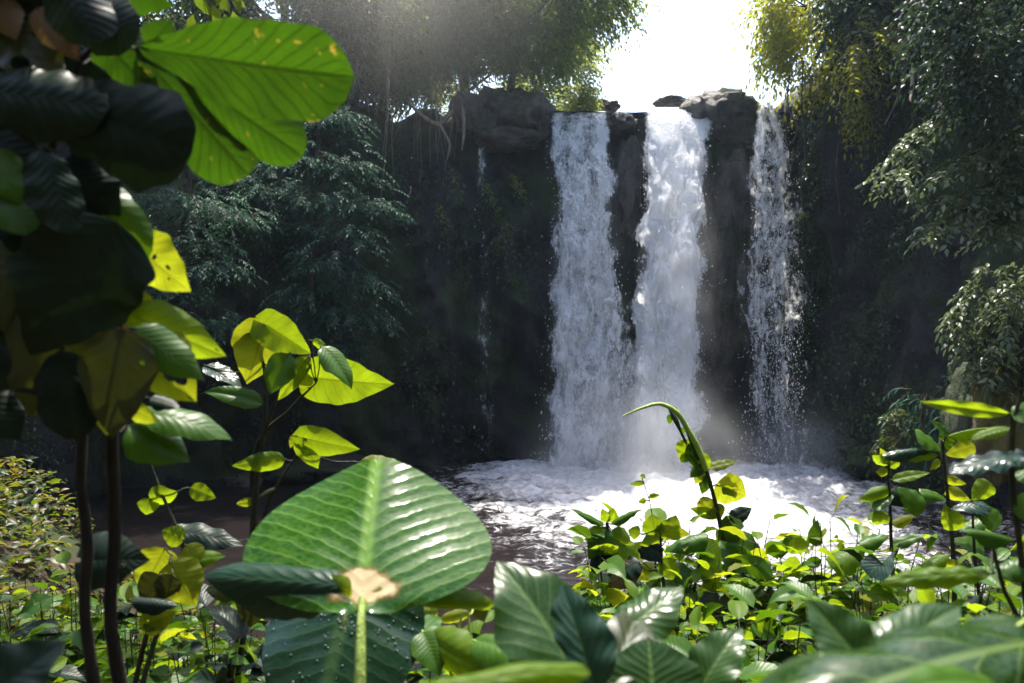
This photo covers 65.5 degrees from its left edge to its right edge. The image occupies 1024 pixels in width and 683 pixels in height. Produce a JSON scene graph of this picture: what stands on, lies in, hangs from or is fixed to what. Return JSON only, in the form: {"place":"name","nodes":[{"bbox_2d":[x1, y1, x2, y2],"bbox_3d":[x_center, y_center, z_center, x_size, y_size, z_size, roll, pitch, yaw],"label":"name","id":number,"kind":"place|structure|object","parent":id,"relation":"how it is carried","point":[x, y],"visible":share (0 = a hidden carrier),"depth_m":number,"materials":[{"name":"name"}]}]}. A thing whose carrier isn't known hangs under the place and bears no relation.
{"place":"outdoors","nodes":[
{"label":"outdoors","id":0,"kind":"place"},
{"bbox_2d":[140,0,824,121],"label":"sky","id":1,"kind":"structure","parent":0,"point":[690,51],"materials":[{"name":"white"}]},
{"bbox_2d":[0,508,1021,682],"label":"ground","id":2,"kind":"structure","parent":0,"point":[74,549],"depth_m":7.14,"materials":[{"name":"soil"}]},
{"bbox_2d":[0,640,66,682],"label":"taro plant","id":3,"kind":"object","parent":2,"relation":"on","point":[30,661],"visible":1,"depth_m":0.83,"materials":[{"name":"green plant"}]},
{"bbox_2d":[0,554,102,649],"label":"undergrowth","id":4,"kind":"object","parent":2,"relation":"on","point":[62,609],"visible":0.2,"depth_m":3.42,"materials":[{"name":"green plant"}]},
{"bbox_2d":[0,551,197,682],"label":"undergrowth","id":5,"kind":"object","parent":2,"relation":"on","point":[70,655],"visible":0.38,"depth_m":2.99,"materials":[{"name":"green plant"}]},
{"bbox_2d":[68,585,262,682],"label":"undergrowth","id":6,"kind":"object","parent":2,"relation":"on","point":[166,638],"visible":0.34,"depth_m":2.53,"materials":[{"name":"green plant"}]},
{"bbox_2d":[128,464,224,682],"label":"sapling","id":7,"kind":"object","parent":2,"relation":"on","point":[172,582],"visible":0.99,"depth_m":1.89,"materials":[{"name":"green plant"}]},
{"bbox_2d":[0,0,353,682],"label":"shrub","id":8,"kind":"object","parent":2,"relation":"on","point":[88,325],"visible":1,"depth_m":1.05,"materials":[{"name":"green plant"}]},
{"bbox_2d":[139,584,269,682],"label":"undergrowth","id":9,"kind":"object","parent":2,"relation":"on","point":[208,666],"visible":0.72,"depth_m":2.16,"materials":[{"name":"green plant"}]},
{"bbox_2d":[186,0,245,26],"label":"tree","id":10,"kind":"object","parent":2,"relation":"on","point":[214,13],"visible":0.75,"depth_m":5.75,"materials":[{"name":"green plant"}]},
{"bbox_2d":[0,456,448,682],"bbox_3d":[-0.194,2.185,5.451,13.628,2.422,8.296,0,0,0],"label":"ground cover","id":11,"kind":"object","parent":2,"relation":"on","point":[27,523],"visible":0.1,"depth_m":7.38,"materials":[{"name":"green plant"}]},
{"bbox_2d":[177,309,396,682],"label":"sapling","id":12,"kind":"object","parent":2,"relation":"on","point":[266,343],"visible":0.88,"depth_m":2.27,"materials":[{"name":"green plant"}]},
{"bbox_2d":[262,596,424,682],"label":"taro plant","id":13,"kind":"object","parent":2,"relation":"on","point":[320,648],"visible":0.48,"depth_m":1.46,"materials":[{"name":"green plant"}]},
{"bbox_2d":[203,458,493,682],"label":"taro plant","id":14,"kind":"object","parent":2,"relation":"on","point":[381,535],"visible":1,"depth_m":1.26,"materials":[{"name":"green plant"}]},
{"bbox_2d":[405,609,493,682],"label":"undergrowth","id":15,"kind":"object","parent":2,"relation":"on","point":[421,673],"visible":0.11,"depth_m":2.11,"materials":[{"name":"green plant"}]},
{"bbox_2d":[410,607,508,676],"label":"taro plant","id":16,"kind":"object","parent":2,"relation":"on","point":[436,647],"visible":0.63,"depth_m":1.46,"materials":[{"name":"green plant"}]},
{"bbox_2d":[427,662,589,682],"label":"taro plant","id":17,"kind":"object","parent":2,"relation":"on","point":[534,672],"visible":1,"depth_m":0.64,"materials":[{"name":"green plant"}]},
{"bbox_2d":[571,508,640,605],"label":"shrub","id":18,"kind":"object","parent":2,"relation":"on","point":[619,537],"visible":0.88,"depth_m":3.08,"materials":[{"name":"green plant"}]},
{"bbox_2d":[494,561,744,682],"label":"taro plant","id":19,"kind":"object","parent":2,"relation":"on","point":[543,616],"visible":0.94,"depth_m":1.02,"materials":[{"name":"green plant"}]},
{"bbox_2d":[631,474,658,567],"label":"weed","id":20,"kind":"object","parent":2,"relation":"on","point":[650,496],"visible":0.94,"depth_m":3.20,"materials":[{"name":"green plant"}]},
{"bbox_2d":[576,575,755,645],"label":"shrub","id":21,"kind":"object","parent":2,"relation":"on","point":[632,587],"visible":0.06,"depth_m":2.65,"materials":[{"name":"green plant"}]},
{"bbox_2d":[574,560,768,663],"bbox_3d":[0.544,1.504,2.738,0.734,1.450,0.766,0,0,-26],"label":"shrub","id":22,"kind":"object","parent":2,"relation":"on","point":[695,578],"visible":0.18,"depth_m":2.81,"materials":[{"name":"green plant"}]},
{"bbox_2d":[610,514,755,623],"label":"shrub","id":23,"kind":"object","parent":2,"relation":"on","point":[656,530],"visible":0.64,"depth_m":3.00,"materials":[{"name":"green plant"}]},
{"bbox_2d":[567,502,806,645],"bbox_3d":[0.644,1.491,3.132,1.144,1.708,0.769,0,0,0],"label":"shrub","id":24,"kind":"object","parent":2,"relation":"on","point":[614,597],"visible":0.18,"depth_m":3.07,"materials":[{"name":"green plant"}]},
{"bbox_2d":[623,402,770,599],"bbox_3d":[0.767,1.305,3.279,0.664,2.121,0.129,0,0,-11],"label":"shrub","id":25,"kind":"object","parent":2,"relation":"on","point":[729,488],"visible":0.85,"depth_m":3.30,"materials":[{"name":"green plant"}]},
{"bbox_2d":[661,581,875,682],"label":"undergrowth","id":26,"kind":"object","parent":2,"relation":"on","point":[757,672],"visible":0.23,"depth_m":2.27,"materials":[{"name":"green plant"}]},
{"bbox_2d":[697,535,861,662],"bbox_3d":[1.047,1.547,3.148,0.820,1.597,1.145,0,0,32],"label":"shrub","id":27,"kind":"object","parent":2,"relation":"on","point":[761,569],"visible":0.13,"depth_m":3.05,"materials":[{"name":"green plant"}]},
{"bbox_2d":[726,495,949,655],"bbox_3d":[1.190,1.432,3.010,0.762,1.732,0.964,0,0,0],"label":"shrub","id":28,"kind":"object","parent":2,"relation":"on","point":[800,546],"visible":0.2,"depth_m":2.88,"materials":[{"name":"green plant"}]},
{"bbox_2d":[758,600,1023,682],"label":"taro plant","id":29,"kind":"object","parent":2,"relation":"on","point":[927,643],"visible":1,"depth_m":0.71,"materials":[{"name":"green plant"}]},
{"bbox_2d":[769,517,1023,654],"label":"shrub","id":30,"kind":"object","parent":2,"relation":"on","point":[880,591],"visible":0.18,"depth_m":2.40,"materials":[{"name":"green plant"}]},
{"bbox_2d":[789,522,1020,620],"bbox_3d":[2.005,1.757,4.185,1.502,1.639,1.099,0,0,0],"label":"shrub","id":31,"kind":"object","parent":2,"relation":"on","point":[1000,551],"visible":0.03,"depth_m":4.15,"materials":[{"name":"green plant"}]},
{"bbox_2d":[826,420,1001,605],"bbox_3d":[1.275,1.212,2.494,0.491,1.937,0.291,0,0,0],"label":"shrub","id":32,"kind":"object","parent":2,"relation":"on","point":[878,499],"visible":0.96,"depth_m":2.49,"materials":[{"name":"green plant"}]},
{"bbox_2d":[883,395,1023,617],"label":"shrub","id":33,"kind":"object","parent":2,"relation":"on","point":[1010,570],"visible":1,"depth_m":1.39,"materials":[{"name":"green plant"}]},
{"bbox_2d":[899,566,1023,622],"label":"undergrowth","id":34,"kind":"object","parent":2,"relation":"on","point":[923,596],"visible":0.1,"depth_m":1.98,"materials":[{"name":"green plant"}]},
{"bbox_2d":[0,0,1023,512],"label":"cliff","id":35,"kind":"structure","parent":0,"point":[502,396],"depth_m":22.83,"materials":[{"name":"grey stone"}]},
{"bbox_2d":[80,0,235,52],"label":"tree","id":36,"kind":"object","parent":35,"relation":"on","point":[146,19],"visible":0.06,"depth_m":18.63,"materials":[{"name":"green plant"}]},
{"bbox_2d":[131,166,281,344],"bbox_3d":[-6.803,-2.192,17.079,3.357,5.428,2.814,0,0,10],"label":"tree","id":37,"kind":"object","parent":35,"relation":"on","point":[187,206],"visible":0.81,"depth_m":16.97,"materials":[{"name":"green plant"}]},
{"bbox_2d":[249,0,318,23],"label":"bush","id":38,"kind":"object","parent":35,"relation":"on","point":[283,11],"visible":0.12,"depth_m":22.70,"materials":[{"name":"green plant"}]},
{"bbox_2d":[155,0,436,155],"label":"tree","id":39,"kind":"object","parent":35,"relation":"on","point":[253,10],"visible":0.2,"depth_m":21.90,"materials":[{"name":"green plant"}]},
{"bbox_2d":[195,105,416,313],"bbox_3d":[-4.936,-3.399,19.080,5.340,5.413,3.346,0,0,0],"label":"tree","id":40,"kind":"object","parent":35,"relation":"on","point":[316,166],"visible":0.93,"depth_m":18.88,"materials":[{"name":"green plant"}]},
{"bbox_2d":[254,219,422,370],"bbox_3d":[-4.072,-0.840,18.628,3.826,4.324,2.950,0,0,0],"label":"tree","id":41,"kind":"object","parent":35,"relation":"on","point":[333,313],"visible":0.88,"depth_m":18.38,"materials":[{"name":"green plant"}]},
{"bbox_2d":[305,40,397,213],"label":"aerial roots","id":42,"kind":"object","parent":35,"relation":"hanging from","point":[388,87],"visible":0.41,"depth_m":22.22,"materials":[{"name":"brown wood"}]},
{"bbox_2d":[346,35,439,122],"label":"bush","id":43,"kind":"object","parent":35,"relation":"on","point":[397,109],"visible":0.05,"depth_m":25.22,"materials":[{"name":"green plant"}]},
{"bbox_2d":[265,0,523,118],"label":"tree","id":44,"kind":"object","parent":35,"relation":"on","point":[423,78],"visible":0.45,"depth_m":22.92,"materials":[{"name":"green plant"}]},
{"bbox_2d":[404,97,453,125],"bbox_3d":[-2.168,-6.830,23.567,2.062,1.013,0.468,0,0,-15],"label":"root","id":45,"kind":"object","parent":35,"relation":"attached to","point":[448,115],"visible":0.77,"depth_m":23.33,"materials":[{"name":"brown wood"}]},
{"bbox_2d":[437,121,450,159],"bbox_3d":[-2.001,-5.902,23.338,0.447,1.148,0.170,0,0,6],"label":"root","id":46,"kind":"object","parent":45,"relation":"hanging from","point":[443,131],"visible":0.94,"depth_m":23.29,"materials":[{"name":"brown wood"}]},
{"bbox_2d":[388,40,471,204],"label":"aerial roots","id":47,"kind":"object","parent":35,"relation":"hanging from","point":[436,115],"visible":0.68,"depth_m":23.36,"materials":[{"name":"brown wood"}]},
{"bbox_2d":[433,196,456,236],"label":"branch","id":48,"kind":"object","parent":35,"relation":"attached to","point":[441,215],"visible":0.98,"depth_m":22.64,"materials":[{"name":"green plant"}]},
{"bbox_2d":[445,160,464,205],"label":"branch","id":49,"kind":"object","parent":35,"relation":"attached to","point":[453,181],"visible":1,"depth_m":22.94,"materials":[{"name":"green plant"}]},
{"bbox_2d":[406,26,506,117],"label":"bush","id":50,"kind":"object","parent":35,"relation":"on","point":[426,105],"visible":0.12,"depth_m":25.30,"materials":[{"name":"green plant"}]},
{"bbox_2d":[456,91,465,149],"bbox_3d":[-1.519,-6.587,23.698,0.135,1.925,0.736,0,0,-18],"label":"root","id":51,"kind":"object","parent":35,"relation":"attached to","point":[463,124],"visible":0.75,"depth_m":23.38,"materials":[{"name":"brown wood"}]},
{"bbox_2d":[448,91,483,135],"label":"boulder","id":52,"kind":"object","parent":35,"relation":"on","point":[471,102],"visible":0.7,"depth_m":23.51,"materials":[{"name":"grey stone"}]},
{"bbox_2d":[474,148,497,442],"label":"waterfall","id":53,"kind":"structure","parent":35,"relation":"attached to","point":[482,340],"depth_m":23.11,"materials":[{"name":"white liquid"}]},
{"bbox_2d":[477,165,499,216],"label":"branch","id":54,"kind":"object","parent":35,"relation":"attached to","point":[486,185],"visible":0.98,"depth_m":23.03,"materials":[{"name":"green plant"}]},
{"bbox_2d":[368,0,612,121],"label":"tree","id":55,"kind":"object","parent":35,"relation":"on","point":[530,81],"visible":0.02,"depth_m":30.87,"materials":[{"name":"green plant"}]},
{"bbox_2d":[475,125,545,152],"bbox_3d":[-0.045,-6.053,23.801,2.128,0.792,1.483,0,0,0],"label":"boulder","id":56,"kind":"object","parent":35,"relation":"on","point":[503,139],"visible":0.99,"depth_m":23.32,"materials":[{"name":"grey stone"}]},
{"bbox_2d":[0,0,1023,503],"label":"creepers","id":57,"kind":"object","parent":35,"relation":"attached to","point":[804,178],"visible":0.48,"depth_m":21.74,"materials":[{"name":"green plant"}]},
{"bbox_2d":[486,222,518,255],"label":"branch","id":58,"kind":"object","parent":57,"relation":"attached to","point":[500,237],"visible":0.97,"depth_m":23.02,"materials":[{"name":"green plant"}]},
{"bbox_2d":[475,85,553,138],"bbox_3d":[0.033,-6.830,23.939,2.156,1.750,2.032,0,0,-43],"label":"boulder","id":59,"kind":"object","parent":35,"relation":"on","point":[519,107],"visible":0.65,"depth_m":23.41,"materials":[{"name":"grey stone"}]},
{"bbox_2d":[505,171,531,205],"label":"branch","id":60,"kind":"object","parent":35,"relation":"attached to","point":[520,184],"visible":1,"depth_m":22.98,"materials":[{"name":"green plant"}]},
{"bbox_2d":[403,0,664,101],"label":"tree","id":61,"kind":"object","parent":35,"relation":"on","point":[516,52],"visible":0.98,"depth_m":22.81,"materials":[{"name":"green plant"}]},
{"bbox_2d":[530,103,555,141],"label":"boulder","id":62,"kind":"object","parent":35,"relation":"on","point":[544,123],"visible":0.45,"depth_m":23.76,"materials":[{"name":"grey stone"}]},
{"bbox_2d":[494,36,616,111],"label":"bush","id":63,"kind":"object","parent":35,"relation":"on","point":[584,98],"visible":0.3,"depth_m":25.68,"materials":[{"name":"green plant"}]},
{"bbox_2d":[563,99,608,111],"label":"boulder","id":64,"kind":"object","parent":35,"relation":"on","point":[604,100],"visible":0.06,"depth_m":27.42,"materials":[{"name":"grey stone"}]},
{"bbox_2d":[530,111,665,471],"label":"waterfall","id":65,"kind":"structure","parent":35,"relation":"on","point":[571,446],"depth_m":21.80,"materials":[{"name":"white liquid"}]},
{"bbox_2d":[605,112,637,134],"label":"boulder","id":66,"kind":"object","parent":35,"relation":"on","point":[620,123],"visible":0.88,"depth_m":23.61,"materials":[{"name":"grey stone"}]},
{"bbox_2d":[611,133,644,240],"bbox_3d":[3.492,-4.435,24.092,1.004,3.630,0.997,0,0,0],"label":"boulder","id":67,"kind":"object","parent":35,"relation":"on","point":[628,164],"visible":0.98,"depth_m":23.77,"materials":[{"name":"grey stone"}]},
{"bbox_2d":[612,107,724,472],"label":"waterfall","id":68,"kind":"structure","parent":35,"relation":"on","point":[667,345],"depth_m":21.89,"materials":[{"name":"white liquid"}]},
{"bbox_2d":[652,95,686,106],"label":"boulder","id":69,"kind":"object","parent":35,"relation":"on","point":[671,101],"visible":0.55,"depth_m":28.47,"materials":[{"name":"grey stone"}]},
{"bbox_2d":[679,87,768,142],"bbox_3d":[6.335,-6.846,23.957,2.801,1.662,1.533,0,0,0],"label":"boulder","id":70,"kind":"object","parent":35,"relation":"on","point":[733,111],"visible":0.78,"depth_m":23.49,"materials":[{"name":"grey stone"}]},
{"bbox_2d":[700,138,762,392],"bbox_3d":[6.671,-2.544,24.294,1.833,8.386,1.311,0,0,0],"label":"boulder","id":71,"kind":"object","parent":35,"relation":"on","point":[729,197],"visible":0.85,"depth_m":23.91,"materials":[{"name":"grey stone"}]},
{"bbox_2d":[711,108,790,149],"bbox_3d":[7.301,-6.513,24.237,2.600,1.360,1.038,0,0,0],"label":"boulder","id":72,"kind":"object","parent":35,"relation":"on","point":[747,134],"visible":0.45,"depth_m":23.90,"materials":[{"name":"grey stone"}]},
{"bbox_2d":[728,102,830,469],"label":"waterfall","id":73,"kind":"structure","parent":35,"relation":"on","point":[760,140],"depth_m":21.96,"materials":[{"name":"white liquid"}]},
{"bbox_2d":[795,60,808,223],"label":"vine","id":74,"kind":"object","parent":35,"relation":"hanging from","point":[803,214],"visible":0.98,"depth_m":21.48,"materials":[{"name":"brown plant"}]},
{"bbox_2d":[728,0,895,131],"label":"tree","id":75,"kind":"object","parent":35,"relation":"on","point":[786,39],"visible":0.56,"depth_m":21.97,"materials":[{"name":"green plant"}]},
{"bbox_2d":[786,70,797,146],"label":"vine","id":76,"kind":"object","parent":75,"relation":"hanging from","point":[790,112],"visible":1,"depth_m":21.58,"materials":[{"name":"brown plant"}]},
{"bbox_2d":[810,14,916,169],"bbox_3d":[8.611,-6.083,19.506,2.677,3.760,3.103,0,0,0],"label":"tree","id":77,"kind":"object","parent":35,"relation":"on","point":[853,67],"visible":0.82,"depth_m":19.05,"materials":[{"name":"green plant"}]},
{"bbox_2d":[835,442,893,474],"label":"boulder","id":78,"kind":"object","parent":35,"relation":"on","point":[859,462],"visible":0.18,"depth_m":19.70,"materials":[{"name":"grey stone"}]},
{"bbox_2d":[792,0,937,115],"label":"tree","id":79,"kind":"object","parent":35,"relation":"on","point":[848,13],"visible":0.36,"depth_m":19.51,"materials":[{"name":"green plant"}]},
{"bbox_2d":[854,164,920,209],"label":"branch","id":80,"kind":"object","parent":35,"relation":"attached to","point":[900,178],"visible":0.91,"depth_m":14.90,"materials":[{"name":"green plant"}]},
{"bbox_2d":[867,403,919,475],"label":"fern","id":81,"kind":"object","parent":35,"relation":"on","point":[892,440],"visible":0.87,"depth_m":15.51,"materials":[{"name":"green plant"}]},
{"bbox_2d":[884,30,906,124],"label":"vine","id":82,"kind":"object","parent":35,"relation":"hanging from","point":[896,101],"visible":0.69,"depth_m":16.98,"materials":[{"name":"brown plant"}]},
{"bbox_2d":[880,374,952,471],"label":"fern","id":83,"kind":"object","parent":35,"relation":"on","point":[931,414],"visible":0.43,"depth_m":14.64,"materials":[{"name":"green plant"}]},
{"bbox_2d":[909,67,943,107],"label":"branch","id":84,"kind":"object","parent":35,"relation":"attached to","point":[912,83],"visible":0.41,"depth_m":15.97,"materials":[{"name":"grey wood"}]},
{"bbox_2d":[867,0,1023,169],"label":"tree","id":85,"kind":"object","parent":35,"relation":"on","point":[954,23],"visible":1,"depth_m":11.36,"materials":[{"name":"green plant"}]},
{"bbox_2d":[867,73,1021,191],"bbox_3d":[7.189,-3.454,12.599,2.992,2.312,1.112,0,0,-16],"label":"branch","id":86,"kind":"object","parent":85,"relation":"attached to","point":[905,150],"visible":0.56,"depth_m":12.38,"materials":[{"name":"green plant"}]},
{"bbox_2d":[898,123,1023,245],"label":"branch","id":87,"kind":"object","parent":85,"relation":"attached to","point":[980,193],"visible":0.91,"depth_m":11.94,"materials":[{"name":"green plant"}]},
{"bbox_2d":[903,181,1023,264],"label":"branch","id":88,"kind":"object","parent":87,"relation":"attached to","point":[1007,217],"visible":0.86,"depth_m":11.85,"materials":[{"name":"green plant"}]},
{"bbox_2d":[900,16,1023,113],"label":"branch","id":89,"kind":"object","parent":85,"relation":"attached to","point":[930,69],"visible":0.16,"depth_m":12.58,"materials":[{"name":"green plant"}]},
{"bbox_2d":[40,453,1023,667],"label":"water","id":90,"kind":"structure","parent":0,"point":[526,515],"depth_m":16.60,"materials":[{"name":"white liquid"}]},
{"bbox_2d":[225,472,263,486],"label":"boulder","id":91,"kind":"object","parent":90,"relation":"in","point":[241,479],"visible":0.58,"depth_m":19.24,"materials":[{"name":"grey stone"}]},
{"bbox_2d":[264,453,364,482],"bbox_3d":[-4.739,3.383,20.482,3.459,0.888,2.278,0,0,0],"label":"rock","id":92,"kind":"object","parent":90,"relation":"in","point":[300,471],"visible":0.36,"depth_m":19.71,"materials":[{"name":"grey stone"}]},
{"bbox_2d":[937,360,976,502],"bbox_3d":[7.776,1.533,13.594,0.894,2.500,1.655,0,0,0],"label":"boulder","id":93,"kind":"object","parent":90,"relation":"in","point":[953,423],"visible":0.25,"depth_m":13.43,"materials":[{"name":"grey stone"}]},
{"bbox_2d":[971,357,1023,486],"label":"boulder","id":94,"kind":"object","parent":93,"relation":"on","point":[982,447],"visible":0.45,"depth_m":12.30,"materials":[{"name":"grey stone"}]},
{"bbox_2d":[934,262,1023,430],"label":"bush","id":95,"kind":"object","parent":94,"relation":"on","point":[998,351],"visible":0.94,"depth_m":12.51,"materials":[{"name":"green plant"}]},
{"bbox_2d":[554,110,783,118],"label":"river water","id":96,"kind":"structure","parent":0,"point":[643,115],"depth_m":24.11,"materials":[{"name":"grey liquid"}]},
{"bbox_2d":[604,100,620,111],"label":"boulder","id":97,"kind":"object","parent":96,"relation":"in","point":[613,106],"visible":0.94,"depth_m":25.24,"materials":[{"name":"grey stone"}]}
]}

